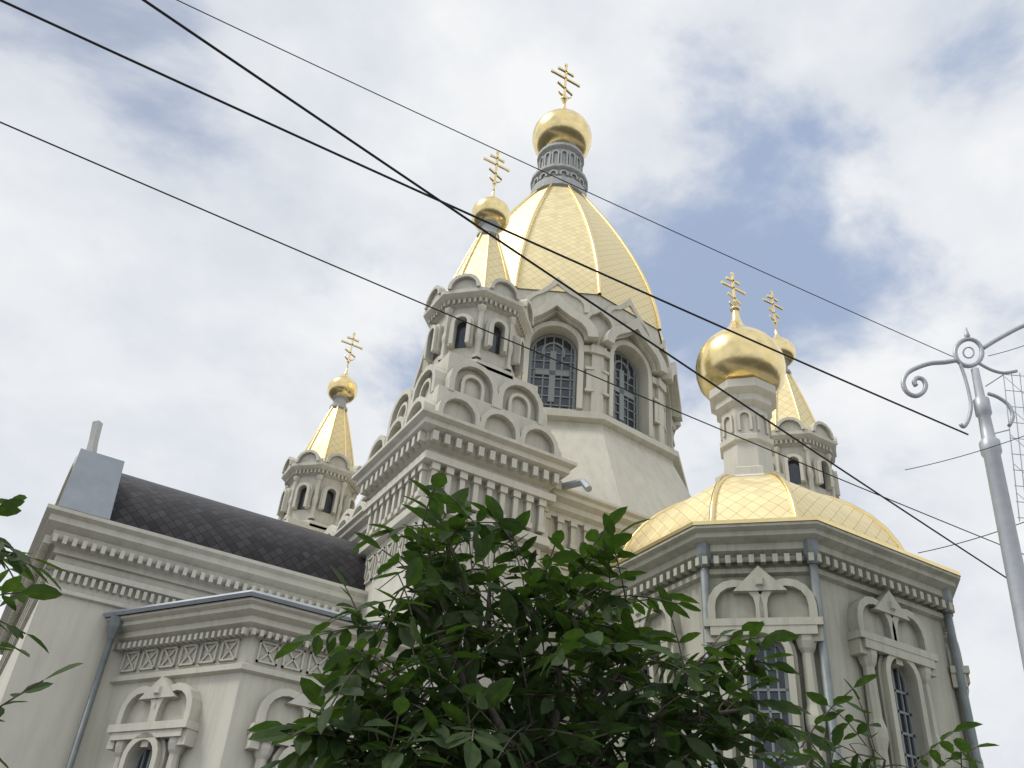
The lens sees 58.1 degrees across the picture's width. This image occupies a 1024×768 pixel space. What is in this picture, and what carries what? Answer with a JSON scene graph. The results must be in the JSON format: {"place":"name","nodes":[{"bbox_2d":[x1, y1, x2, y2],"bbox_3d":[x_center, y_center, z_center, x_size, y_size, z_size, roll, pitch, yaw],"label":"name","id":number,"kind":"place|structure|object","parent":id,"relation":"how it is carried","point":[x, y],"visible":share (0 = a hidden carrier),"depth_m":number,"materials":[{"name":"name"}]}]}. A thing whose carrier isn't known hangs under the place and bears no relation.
{"place":"outdoors","nodes":[
{"label":"outdoors","id":0,"kind":"place"},
{"bbox_2d":[0,273,839,767],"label":"cathedral walls","id":1,"kind":"structure","parent":0,"point":[208,685],"depth_m":15.98,"materials":[{"name":"white paint"}]},
{"bbox_2d":[110,473,366,590],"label":"shingled roof","id":2,"kind":"structure","parent":1,"relation":"on","point":[171,512],"depth_m":15.93,"materials":[{"name":"grey tile"}]},
{"bbox_2d":[58,448,591,672],"bbox_3d":[-1.633,5.607,20.045,16.275,3.960,11.897,22,-38,-23],"label":"metal flashing","id":3,"kind":"object","parent":1,"relation":"attached to","point":[92,485],"visible":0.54,"depth_m":14.50,"materials":[{"name":"grey metal"}]},
{"bbox_2d":[138,322,916,767],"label":"windows","id":4,"kind":"structure","parent":1,"relation":"in","point":[566,400],"depth_m":21.91,"materials":[{"name":"black glass"}]},
{"bbox_2d":[307,186,898,552],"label":"cathedral gilded roofs","id":5,"kind":"structure","parent":1,"relation":"on","point":[559,226],"depth_m":24.13,"materials":[{"name":"gold metal"}]},
{"bbox_2d":[305,183,960,576],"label":"roof ribs","id":6,"kind":"object","parent":1,"relation":"on","point":[777,475],"visible":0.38,"depth_m":16.74,"materials":[{"name":"gold metal"}]},
{"bbox_2d":[86,142,791,452],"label":"dome necks","id":7,"kind":"object","parent":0,"point":[564,161],"visible":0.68,"depth_m":29.89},
{"bbox_2d":[327,63,795,403],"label":"onion domes","id":8,"kind":"structure","parent":7,"relation":"on","point":[723,355],"depth_m":20.90,"materials":[{"name":"gold metal"}]},
{"bbox_2d":[0,0,1023,767],"label":"sky","id":9,"kind":"structure","parent":0,"point":[865,157],"materials":[{"name":"white"}]},
{"bbox_2d":[65,538,982,767],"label":"downspouts","id":10,"kind":"object","parent":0,"point":[114,626],"visible":0.71,"depth_m":13.22,"materials":[{"name":"grey metal"}]},
{"bbox_2d":[134,334,920,767],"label":"window grilles","id":11,"kind":"object","parent":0,"point":[552,372],"visible":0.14,"depth_m":22.42,"materials":[{"name":"grey metal"}]},
{"bbox_2d":[577,520,983,767],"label":"cathedral chapel walls","id":12,"kind":"structure","parent":0,"point":[883,606],"depth_m":13.25,"materials":[{"name":"white paint"}]},
{"bbox_3d":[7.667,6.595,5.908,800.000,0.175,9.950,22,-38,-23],"label":"pavement","id":13,"kind":"structure","parent":0,"visible":0},
{"bbox_2d":[0,494,83,767],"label":"tree","id":14,"kind":"object","parent":13,"relation":"on","point":[16,560],"visible":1,"depth_m":2.93,"materials":[{"name":"green plant"}]},
{"bbox_2d":[247,473,878,767],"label":"tree","id":15,"kind":"object","parent":13,"relation":"on","point":[443,732],"visible":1,"depth_m":3.96,"materials":[{"name":"green plant"}]},
{"bbox_2d":[776,678,998,767],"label":"tree branches","id":16,"kind":"object","parent":13,"relation":"on","point":[961,744],"visible":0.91,"depth_m":5.17,"materials":[{"name":"green plant"}]},
{"bbox_2d":[901,323,1023,669],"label":"street lamp pole","id":17,"kind":"object","parent":13,"relation":"on","point":[1012,557],"visible":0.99,"depth_m":11.56,"materials":[{"name":"metal"}]},
{"bbox_2d":[0,0,1023,577],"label":"overhead wires","id":18,"kind":"object","parent":17,"relation":"attached to","point":[450,206],"visible":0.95,"depth_m":9.32,"materials":[{"name":"black"}]}
]}

